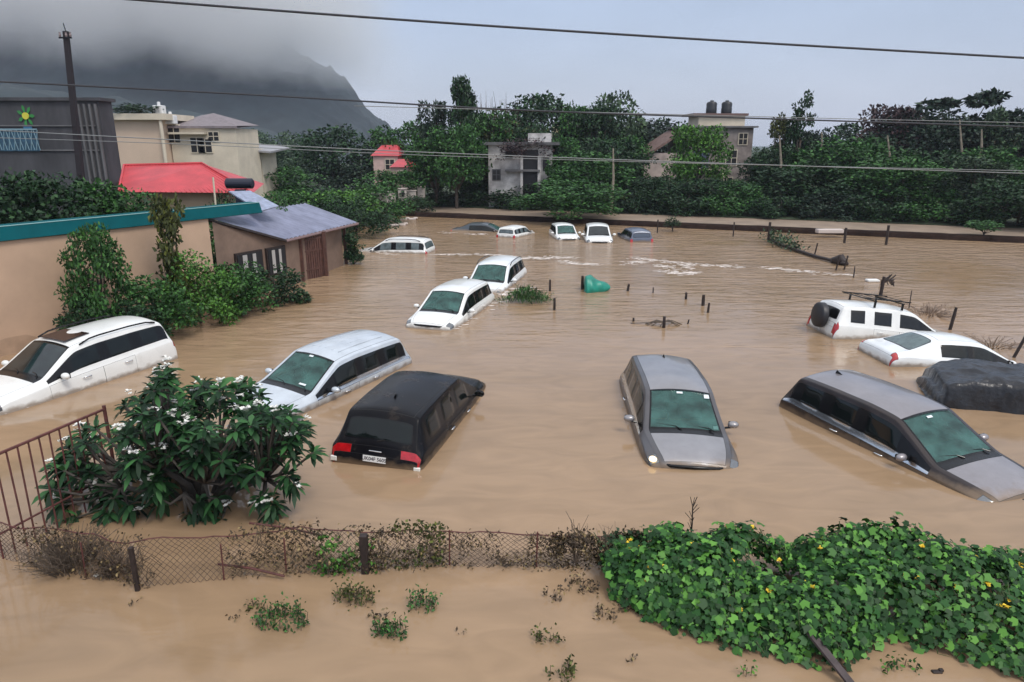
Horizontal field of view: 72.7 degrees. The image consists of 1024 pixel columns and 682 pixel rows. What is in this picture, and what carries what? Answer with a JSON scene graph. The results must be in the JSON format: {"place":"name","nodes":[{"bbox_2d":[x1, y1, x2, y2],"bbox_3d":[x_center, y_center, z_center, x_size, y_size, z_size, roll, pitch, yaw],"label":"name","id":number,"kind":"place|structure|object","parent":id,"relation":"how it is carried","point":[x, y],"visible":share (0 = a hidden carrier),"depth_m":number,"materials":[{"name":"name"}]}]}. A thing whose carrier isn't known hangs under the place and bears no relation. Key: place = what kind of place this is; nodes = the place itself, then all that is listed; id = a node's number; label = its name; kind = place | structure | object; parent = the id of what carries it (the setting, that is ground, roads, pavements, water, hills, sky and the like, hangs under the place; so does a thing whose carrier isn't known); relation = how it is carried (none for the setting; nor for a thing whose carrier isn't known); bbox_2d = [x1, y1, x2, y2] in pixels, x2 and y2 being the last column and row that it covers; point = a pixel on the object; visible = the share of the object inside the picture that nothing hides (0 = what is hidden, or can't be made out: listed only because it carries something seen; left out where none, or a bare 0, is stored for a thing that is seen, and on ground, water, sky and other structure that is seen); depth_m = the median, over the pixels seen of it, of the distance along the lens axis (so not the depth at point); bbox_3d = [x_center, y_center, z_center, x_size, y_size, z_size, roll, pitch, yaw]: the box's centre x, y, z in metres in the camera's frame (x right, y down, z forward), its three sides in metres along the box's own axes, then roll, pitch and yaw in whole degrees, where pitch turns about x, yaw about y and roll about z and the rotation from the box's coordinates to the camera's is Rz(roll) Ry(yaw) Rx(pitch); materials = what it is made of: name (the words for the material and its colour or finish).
{"place":"outdoors","nodes":[
{"label":"outdoors","id":0,"kind":"place"},
{"bbox_2d":[0,84,369,162],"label":"hills","id":1,"kind":"structure","parent":0,"point":[8,90],"depth_m":304.03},
{"bbox_2d":[113,113,263,196],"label":"house","id":2,"kind":"structure","parent":0,"point":[245,161],"depth_m":50.95,"materials":[{"name":"beige paint"}]},
{"bbox_2d":[0,0,412,150],"bbox_3d":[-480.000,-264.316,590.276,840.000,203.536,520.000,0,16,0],"label":"hills","id":3,"kind":"structure","parent":0,"point":[128,43],"depth_m":489.36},
{"bbox_2d":[258,145,288,201],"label":"house","id":4,"kind":"structure","parent":0,"point":[268,158],"depth_m":57.87,"materials":[{"name":"beige paint"}]},
{"bbox_2d":[0,211,1023,681],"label":"water","id":5,"kind":"structure","parent":0,"point":[542,439],"depth_m":12.06,"materials":[{"name":"liquid"}]},
{"bbox_2d":[0,405,114,558],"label":"railing","id":6,"kind":"object","parent":5,"relation":"in","point":[38,437],"visible":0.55,"depth_m":10.30,"materials":[{"name":"red metal"}]},
{"bbox_2d":[12,517,118,578],"bbox_3d":[-6.076,2.864,9.494,1.205,0.720,1.211,0,16,0],"label":"dead shrub","id":7,"kind":"object","parent":5,"relation":"in","point":[58,558],"visible":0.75,"depth_m":9.37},
{"bbox_2d":[52,288,103,330],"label":"bush","id":8,"kind":"object","parent":5,"relation":"in","point":[68,317],"visible":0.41,"depth_m":19.30,"materials":[{"name":"green plant"}]},
{"bbox_2d":[0,315,177,415],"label":"parked car","id":9,"kind":"object","parent":5,"relation":"on","point":[40,369],"visible":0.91,"depth_m":16.64,"materials":[{"name":"white paint"}]},
{"bbox_2d":[54,221,133,320],"bbox_3d":[-11.918,-1.403,20.037,1.876,4.168,1.906,-3,16,-11],"label":"bush","id":10,"kind":"object","parent":5,"relation":"on","point":[101,263],"visible":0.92,"depth_m":19.61,"materials":[{"name":"green plant"}]},
{"bbox_2d":[0,202,261,356],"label":"boundary wall","id":11,"kind":"structure","parent":5,"relation":"on","point":[31,271],"depth_m":19.98,"materials":[{"name":"paint"}]},
{"bbox_2d":[93,299,173,336],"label":"bush","id":12,"kind":"object","parent":5,"relation":"on","point":[129,308],"visible":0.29,"depth_m":19.98,"materials":[{"name":"green plant"}]},
{"bbox_2d":[103,273,209,335],"bbox_3d":[-10.734,-0.832,21.001,3.061,2.542,2.748,-2,16,-8],"label":"bush","id":13,"kind":"object","parent":5,"relation":"on","point":[169,312],"visible":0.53,"depth_m":20.54,"materials":[{"name":"green plant"}]},
{"bbox_2d":[148,192,193,323],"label":"bush","id":14,"kind":"object","parent":5,"relation":"on","point":[165,219],"visible":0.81,"depth_m":21.46,"materials":[{"name":"green plant"}]},
{"bbox_2d":[31,355,328,526],"bbox_3d":[-5.281,1.579,11.108,4.902,3.194,2.864,4,16,14],"label":"frangipani tree","id":15,"kind":"object","parent":5,"relation":"in","point":[178,434],"visible":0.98,"depth_m":10.52,"materials":[{"name":"green plant"}]},
{"bbox_2d":[149,248,245,325],"bbox_3d":[-10.168,-1.464,22.389,2.980,3.000,2.704,-4,16,-15],"label":"bush","id":16,"kind":"object","parent":5,"relation":"on","point":[199,294],"visible":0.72,"depth_m":22.19,"materials":[{"name":"green plant"}]},
{"bbox_2d":[207,260,279,314],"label":"bush","id":17,"kind":"object","parent":5,"relation":"on","point":[255,290],"visible":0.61,"depth_m":23.24,"materials":[{"name":"green plant"}]},
{"bbox_2d":[241,262,314,306],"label":"bush","id":18,"kind":"object","parent":5,"relation":"on","point":[282,282],"visible":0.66,"depth_m":25.17,"materials":[{"name":"green plant"}]},
{"bbox_2d":[246,591,309,632],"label":"weed clump","id":19,"kind":"object","parent":5,"relation":"on","point":[261,621],"visible":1,"depth_m":8.43,"materials":[{"name":"green plant"}]},
{"bbox_2d":[208,203,358,300],"bbox_3d":[-9.050,-3.769,29.628,2.826,3.983,9.954,1,16,4],"label":"hut","id":20,"kind":"object","parent":5,"relation":"on","point":[305,238],"visible":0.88,"depth_m":28.38,"materials":[{"name":"paint"}]},
{"bbox_2d":[227,329,411,415],"bbox_3d":[-4.471,0.818,16.799,2.237,1.453,4.827,12,19,25],"label":"parked car","id":21,"kind":"object","parent":5,"relation":"on","point":[311,376],"visible":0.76,"depth_m":16.23,"materials":[{"name":"silver paint"}]},
{"bbox_2d":[323,196,401,235],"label":"garden shrub","id":22,"kind":"object","parent":5,"relation":"on","point":[372,218],"visible":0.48,"depth_m":43.11,"materials":[{"name":"green plant"}]},
{"bbox_2d":[0,522,752,591],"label":"chain link fence","id":23,"kind":"object","parent":5,"relation":"in","point":[364,547],"visible":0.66,"depth_m":9.38,"materials":[{"name":"metal"}]},
{"bbox_2d":[11,519,161,587],"bbox_3d":[-5.765,2.792,9.298,2.372,0.823,0.361,5,17,18],"label":"creeper","id":24,"kind":"object","parent":23,"relation":"attached to","point":[106,562],"visible":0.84,"depth_m":9.27,"materials":[{"name":"brown plant"}]},
{"bbox_2d":[222,518,396,578],"bbox_3d":[-2.712,2.780,9.405,2.300,0.806,0.486,-1,16,-4],"label":"creeper","id":25,"kind":"object","parent":23,"relation":"attached to","point":[274,552],"visible":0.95,"depth_m":9.38,"materials":[{"name":"brown plant"}]},
{"bbox_2d":[304,522,386,575],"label":"creeper","id":26,"kind":"object","parent":23,"relation":"attached to","point":[328,544],"visible":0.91,"depth_m":9.41,"materials":[{"name":"green plant"}]},
{"bbox_2d":[384,518,450,570],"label":"creeper","id":27,"kind":"object","parent":23,"relation":"attached to","point":[440,557],"visible":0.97,"depth_m":9.54,"materials":[{"name":"brown plant"}]},
{"bbox_2d":[355,524,569,572],"bbox_3d":[-0.683,2.811,9.549,2.943,0.636,0.527,0,16,0],"label":"creeper","id":28,"kind":"object","parent":23,"relation":"attached to","point":[471,546],"visible":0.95,"depth_m":9.54,"materials":[{"name":"brown plant"}]},
{"bbox_2d":[539,525,666,570],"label":"creeper","id":29,"kind":"object","parent":23,"relation":"attached to","point":[597,558],"visible":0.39,"depth_m":9.49,"materials":[{"name":"brown plant"}]},
{"bbox_2d":[359,235,435,253],"bbox_3d":[-6.503,-4.957,38.001,4.452,1.457,2.233,2,16,12],"label":"parked car","id":30,"kind":"object","parent":5,"relation":"on","point":[415,245],"visible":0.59,"depth_m":37.10,"materials":[{"name":"white paint"}]},
{"bbox_2d":[331,371,485,470],"bbox_3d":[-1.923,1.370,14.774,2.282,1.525,4.956,6,16,12],"label":"parked car","id":31,"kind":"object","parent":5,"relation":"on","point":[408,420],"visible":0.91,"depth_m":12.79,"materials":[{"name":"black paint"}]},
{"bbox_2d":[27,232,854,407],"bbox_3d":[-4.421,-3.445,32.637,31.559,0.004,24.254,-10,19,-31],"label":"foam","id":32,"kind":"object","parent":5,"relation":"on","point":[676,271],"visible":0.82,"depth_m":33.47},
{"bbox_2d":[406,277,494,330],"bbox_3d":[-2.040,-1.208,23.884,2.168,1.438,4.680,5,16,14],"label":"parked car","id":33,"kind":"object","parent":5,"relation":"on","point":[453,304],"visible":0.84,"depth_m":23.01,"materials":[{"name":"white paint"}]},
{"bbox_2d":[463,255,526,292],"bbox_3d":[-0.736,-2.623,29.277,2.302,1.509,4.590,4,17,13],"label":"parked car","id":34,"kind":"object","parent":5,"relation":"on","point":[500,273],"visible":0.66,"depth_m":28.70,"materials":[{"name":"white paint"}]},
{"bbox_2d":[581,222,615,242],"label":"parked car","id":35,"kind":"object","parent":5,"relation":"on","point":[595,232],"visible":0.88,"depth_m":41.59,"materials":[{"name":"white paint"}]},
{"bbox_2d":[619,354,738,469],"bbox_3d":[3.407,1.473,14.717,2.282,1.516,4.926,3,15,2],"label":"parked car","id":36,"kind":"object","parent":5,"relation":"on","point":[673,417],"visible":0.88,"depth_m":13.73,"materials":[{"name":"grey paint"}]},
{"bbox_2d":[593,519,893,671],"bbox_3d":[2.818,2.955,8.577,3.434,0.938,2.305,0,16,0],"label":"vine hedge","id":37,"kind":"object","parent":5,"relation":"on","point":[704,571],"visible":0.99,"depth_m":8.41,"materials":[{"name":"green plant"}]},
{"bbox_2d":[758,227,848,269],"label":"tree","id":38,"kind":"object","parent":5,"relation":"on","point":[840,259],"visible":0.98,"depth_m":37.60,"materials":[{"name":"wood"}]},
{"bbox_2d":[806,291,942,338],"bbox_3d":[11.639,-0.522,21.639,4.688,1.650,2.233,5,12,-6],"label":"parked car","id":39,"kind":"object","parent":5,"relation":"on","point":[849,318],"visible":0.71,"depth_m":20.81,"materials":[{"name":"white paint"}]},
{"bbox_2d":[779,369,1023,501],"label":"parked car","id":40,"kind":"object","parent":5,"relation":"on","point":[931,439],"visible":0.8,"depth_m":12.89,"materials":[{"name":"grey paint"}]},
{"bbox_2d":[828,511,1023,678],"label":"vine hedge","id":41,"kind":"object","parent":5,"relation":"on","point":[955,570],"visible":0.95,"depth_m":8.18,"materials":[{"name":"green plant"}]},
{"bbox_2d":[857,331,1016,366],"bbox_3d":[12.113,0.425,19.060,4.556,1.210,2.222,4,15,-4],"label":"parked car","id":42,"kind":"object","parent":5,"relation":"on","point":[919,349],"visible":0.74,"depth_m":18.33,"materials":[{"name":"white paint"}]},
{"bbox_2d":[916,358,1023,414],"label":"covered car","id":43,"kind":"object","parent":5,"relation":"on","point":[972,384],"visible":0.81,"depth_m":15.27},
{"bbox_2d":[0,81,1023,126],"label":"power line","id":44,"kind":"object","parent":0,"point":[494,108],"visible":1,"depth_m":13.76,"materials":[{"name":"grey"}]},
{"bbox_2d":[0,130,1023,173],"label":"power line","id":45,"kind":"object","parent":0,"point":[499,155],"visible":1,"depth_m":24.51,"materials":[{"name":"grey"}]},
{"bbox_2d":[9,138,1023,170],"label":"power line","id":46,"kind":"object","parent":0,"point":[484,157],"visible":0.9,"depth_m":26.04,"materials":[{"name":"grey"}]},
{"bbox_2d":[129,0,1023,58],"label":"power line","id":47,"kind":"object","parent":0,"point":[547,29],"visible":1,"depth_m":9.37,"materials":[{"name":"grey"}]},
{"bbox_2d":[211,0,1023,145],"label":"sky","id":48,"kind":"structure","parent":0,"point":[381,60],"materials":[{"name":"white"}]},
{"bbox_2d":[280,152,1023,227],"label":"field","id":49,"kind":"structure","parent":0,"point":[1010,223],"depth_m":53.58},
{"bbox_2d":[283,163,373,193],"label":"tree","id":50,"kind":"object","parent":49,"relation":"on","point":[346,172],"visible":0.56,"depth_m":77.48,"materials":[{"name":"green plant"}]},
{"bbox_2d":[290,123,372,189],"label":"tree","id":51,"kind":"object","parent":49,"relation":"on","point":[330,138],"visible":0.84,"depth_m":78.81,"materials":[{"name":"green plant"}]},
{"bbox_2d":[371,145,403,187],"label":"house","id":52,"kind":"structure","parent":49,"relation":"on","point":[381,162],"depth_m":66.13,"materials":[{"name":"paint"}]},
{"bbox_2d":[361,169,420,194],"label":"tree","id":53,"kind":"object","parent":49,"relation":"on","point":[389,176],"visible":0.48,"depth_m":57.77,"materials":[{"name":"green plant"}]},
{"bbox_2d":[365,118,431,164],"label":"tree","id":54,"kind":"object","parent":49,"relation":"on","point":[412,129],"visible":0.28,"depth_m":70.36,"materials":[{"name":"green plant"}]},
{"bbox_2d":[415,99,455,183],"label":"tree","id":55,"kind":"object","parent":49,"relation":"on","point":[442,117],"visible":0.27,"depth_m":66.29,"materials":[{"name":"green plant"}]},
{"bbox_2d":[447,75,479,199],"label":"tree","id":56,"kind":"object","parent":49,"relation":"on","point":[460,90],"visible":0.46,"depth_m":61.87,"materials":[{"name":"green plant"}]},
{"bbox_2d":[465,106,519,181],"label":"tree","id":57,"kind":"object","parent":49,"relation":"on","point":[481,123],"visible":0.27,"depth_m":65.40,"materials":[{"name":"green plant"}]},
{"bbox_2d":[482,133,559,210],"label":"house","id":58,"kind":"structure","parent":49,"relation":"on","point":[508,173],"depth_m":59.73,"materials":[{"name":"paint"}]},
{"bbox_2d":[495,89,581,139],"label":"tree","id":59,"kind":"object","parent":49,"relation":"on","point":[529,118],"visible":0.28,"depth_m":71.78,"materials":[{"name":"green plant"}]},
{"bbox_2d":[553,99,596,173],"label":"tree","id":60,"kind":"object","parent":49,"relation":"on","point":[575,131],"visible":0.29,"depth_m":69.63,"materials":[{"name":"green plant"}]},
{"bbox_2d":[544,150,639,200],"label":"tree","id":61,"kind":"object","parent":49,"relation":"on","point":[574,163],"visible":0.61,"depth_m":57.61,"materials":[{"name":"green plant"}]},
{"bbox_2d":[563,105,625,159],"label":"tree","id":62,"kind":"object","parent":49,"relation":"on","point":[589,119],"visible":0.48,"depth_m":68.08,"materials":[{"name":"green plant"}]},
{"bbox_2d":[570,89,648,164],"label":"tree","id":63,"kind":"object","parent":49,"relation":"on","point":[637,127],"visible":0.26,"depth_m":71.50,"materials":[{"name":"green plant"}]},
{"bbox_2d":[570,137,658,188],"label":"tree","id":64,"kind":"object","parent":49,"relation":"on","point":[628,146],"visible":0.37,"depth_m":62.90,"materials":[{"name":"green plant"}]},
{"bbox_2d":[616,116,685,152],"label":"tree","id":65,"kind":"object","parent":49,"relation":"on","point":[658,130],"visible":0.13,"depth_m":75.30,"materials":[{"name":"green plant"}]},
{"bbox_2d":[635,178,699,204],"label":"shrub","id":66,"kind":"object","parent":49,"relation":"on","point":[656,187],"visible":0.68,"depth_m":55.68,"materials":[{"name":"green plant"}]},
{"bbox_2d":[646,180,723,216],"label":"hedge shrub","id":67,"kind":"object","parent":49,"relation":"on","point":[674,204],"visible":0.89,"depth_m":54.18,"materials":[{"name":"green plant"}]},
{"bbox_2d":[661,123,735,187],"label":"tree","id":68,"kind":"object","parent":49,"relation":"on","point":[703,141],"visible":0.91,"depth_m":58.90,"materials":[{"name":"green plant"}]},
{"bbox_2d":[638,113,758,198],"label":"house","id":69,"kind":"structure","parent":49,"relation":"on","point":[740,136],"depth_m":67.73,"materials":[{"name":"beige paint"}]},
{"bbox_2d":[697,183,772,216],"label":"hedge shrub","id":70,"kind":"object","parent":49,"relation":"on","point":[733,209],"visible":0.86,"depth_m":53.33,"materials":[{"name":"green plant"}]},
{"bbox_2d":[735,143,807,201],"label":"tree","id":71,"kind":"object","parent":49,"relation":"on","point":[773,155],"visible":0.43,"depth_m":59.32,"materials":[{"name":"green plant"}]},
{"bbox_2d":[745,194,819,218],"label":"hedge shrub","id":72,"kind":"object","parent":49,"relation":"on","point":[775,211],"visible":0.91,"depth_m":52.14,"materials":[{"name":"green plant"}]},
{"bbox_2d":[736,159,845,196],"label":"tree","id":73,"kind":"object","parent":49,"relation":"on","point":[773,181],"visible":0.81,"depth_m":54.63,"materials":[{"name":"green plant"}]},
{"bbox_2d":[772,89,824,194],"bbox_3d":[25.913,-17.097,62.499,5.137,10.593,4.081,-14,21,-41],"label":"tree","id":74,"kind":"object","parent":49,"relation":"on","point":[793,135],"visible":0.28,"depth_m":61.76,"materials":[{"name":"green plant"}]},
{"bbox_2d":[768,171,885,217],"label":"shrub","id":75,"kind":"object","parent":49,"relation":"on","point":[828,190],"visible":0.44,"depth_m":53.05,"materials":[{"name":"green plant"}]},
{"bbox_2d":[795,191,872,221],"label":"hedge shrub","id":76,"kind":"object","parent":49,"relation":"on","point":[816,204],"visible":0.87,"depth_m":51.23,"materials":[{"name":"green plant"}]},
{"bbox_2d":[789,134,899,191],"bbox_3d":[27.529,-13.910,58.425,8.779,6.683,8.899,10,18,31],"label":"tree","id":77,"kind":"object","parent":49,"relation":"on","point":[846,148],"visible":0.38,"depth_m":56.47,"materials":[{"name":"green plant"}]},
{"bbox_2d":[835,183,916,222],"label":"hedge shrub","id":78,"kind":"object","parent":49,"relation":"on","point":[867,209],"visible":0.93,"depth_m":49.82,"materials":[{"name":"green plant"}]},
{"bbox_2d":[856,103,940,198],"bbox_3d":[35.064,-16.811,63.530,8.237,9.483,8.486,5,17,16],"label":"tree","id":79,"kind":"object","parent":49,"relation":"on","point":[889,112],"visible":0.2,"depth_m":62.17,"materials":[{"name":"green plant"}]},
{"bbox_2d":[838,153,959,203],"bbox_3d":[29.102,-11.489,52.554,8.236,5.226,8.264,-8,18,-26],"label":"tree","id":80,"kind":"object","parent":49,"relation":"on","point":[882,177],"visible":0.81,"depth_m":50.85,"materials":[{"name":"green plant"}]},
{"bbox_2d":[860,106,984,200],"bbox_3d":[35.809,-15.840,60.828,9.770,9.088,9.024,-4,16,-14],"label":"tree","id":81,"kind":"object","parent":49,"relation":"on","point":[939,133],"visible":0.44,"depth_m":58.81,"materials":[{"name":"green plant"}]},
{"bbox_2d":[892,189,968,224],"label":"hedge shrub","id":82,"kind":"object","parent":49,"relation":"on","point":[919,214],"visible":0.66,"depth_m":49.09,"materials":[{"name":"green plant"}]},
{"bbox_2d":[877,147,989,208],"bbox_3d":[34.098,-12.953,56.913,8.900,5.667,8.752,3,16,9],"label":"tree","id":83,"kind":"object","parent":49,"relation":"on","point":[946,158],"visible":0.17,"depth_m":55.02,"materials":[{"name":"green plant"}]},
{"bbox_2d":[890,87,1023,150],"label":"tree","id":84,"kind":"object","parent":49,"relation":"on","point":[987,98],"visible":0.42,"depth_m":58.86,"materials":[{"name":"green plant"}]},
{"bbox_2d":[928,154,1017,215],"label":"tree","id":85,"kind":"object","parent":49,"relation":"on","point":[969,162],"visible":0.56,"depth_m":48.13,"materials":[{"name":"green plant"}]},
{"bbox_2d":[927,146,1023,197],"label":"tree","id":86,"kind":"object","parent":49,"relation":"on","point":[997,154],"visible":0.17,"depth_m":53.76,"materials":[{"name":"green plant"}]},
{"bbox_2d":[946,191,1022,227],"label":"hedge shrub","id":87,"kind":"object","parent":49,"relation":"on","point":[997,219],"visible":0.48,"depth_m":46.65,"materials":[{"name":"green plant"}]},
{"bbox_2d":[947,178,1023,227],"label":"tree","id":88,"kind":"object","parent":49,"relation":"on","point":[1016,189],"visible":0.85,"depth_m":45.70,"materials":[{"name":"green plant"}]},
{"bbox_2d":[979,105,1023,179],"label":"tree","id":89,"kind":"object","parent":49,"relation":"on","point":[996,116],"visible":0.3,"depth_m":57.06,"materials":[{"name":"green plant"}]},
{"bbox_2d":[397,211,1023,242],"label":"bank","id":90,"kind":"structure","parent":0,"point":[930,235],"depth_m":46.78,"materials":[{"name":"soil"}]},
{"bbox_2d":[411,206,1023,235],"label":"road","id":91,"kind":"structure","parent":0,"point":[843,225],"depth_m":49.90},
{"bbox_2d":[398,135,473,206],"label":"tree","id":92,"kind":"object","parent":91,"relation":"on","point":[424,167],"visible":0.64,"depth_m":58.72,"materials":[{"name":"green plant"}]},
{"bbox_2d":[424,120,492,207],"bbox_3d":[-4.621,-14.681,59.006,5.966,7.849,7.013,12,20,36],"label":"tree","id":93,"kind":"object","parent":91,"relation":"on","point":[463,134],"visible":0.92,"depth_m":57.77,"materials":[{"name":"green plant"}]},
{"bbox_2d":[509,178,631,220],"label":"bush","id":94,"kind":"object","parent":91,"relation":"on","point":[565,194],"visible":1,"depth_m":50.41,"materials":[{"name":"green plant"}]},
{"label":"garden ground","id":95,"kind":"structure","parent":0,"visible":0},
{"bbox_2d":[0,166,104,223],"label":"garden bush","id":96,"kind":"object","parent":95,"relation":"on","point":[23,195],"visible":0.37,"depth_m":23.87,"materials":[{"name":"green plant"}]},
{"bbox_2d":[0,170,114,222],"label":"garden bush","id":97,"kind":"object","parent":95,"relation":"on","point":[50,191],"visible":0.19,"depth_m":24.58,"materials":[{"name":"green plant"}]},
{"bbox_2d":[0,97,123,217],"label":"building","id":98,"kind":"structure","parent":95,"relation":"on","point":[101,160],"depth_m":35.53,"materials":[{"name":"concrete"}]},
{"bbox_2d":[58,23,88,207],"bbox_3d":[-18.010,-7.612,29.014,1.022,10.413,0.280,0,16,0],"label":"utility pole","id":99,"kind":"object","parent":95,"relation":"on","point":[66,38],"visible":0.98,"depth_m":28.40,"materials":[{"name":"black"}]},
{"bbox_2d":[67,177,155,216],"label":"garden bush","id":100,"kind":"object","parent":95,"relation":"on","point":[117,204],"visible":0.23,"depth_m":25.26,"materials":[{"name":"green plant"}]},
{"bbox_2d":[118,162,263,252],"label":"house","id":101,"kind":"structure","parent":95,"relation":"on","point":[190,184],"depth_m":32.85,"materials":[{"name":"red metal"}]},
{"bbox_2d":[263,165,327,206],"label":"tree","id":102,"kind":"object","parent":95,"relation":"on","point":[292,173],"visible":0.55,"depth_m":59.71,"materials":[{"name":"green plant"}]},
{"bbox_2d":[293,193,364,241],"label":"garden shrub","id":103,"kind":"object","parent":95,"relation":"on","point":[355,216],"visible":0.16,"depth_m":40.90,"materials":[{"name":"green plant"}]},
{"bbox_2d":[287,183,385,228],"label":"garden shrub","id":104,"kind":"object","parent":95,"relation":"on","point":[350,194],"visible":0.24,"depth_m":47.22,"materials":[{"name":"green plant"}]},
{"bbox_2d":[331,174,419,223],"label":"garden shrub","id":105,"kind":"object","parent":95,"relation":"on","point":[395,209],"visible":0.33,"depth_m":50.24,"materials":[{"name":"green plant"}]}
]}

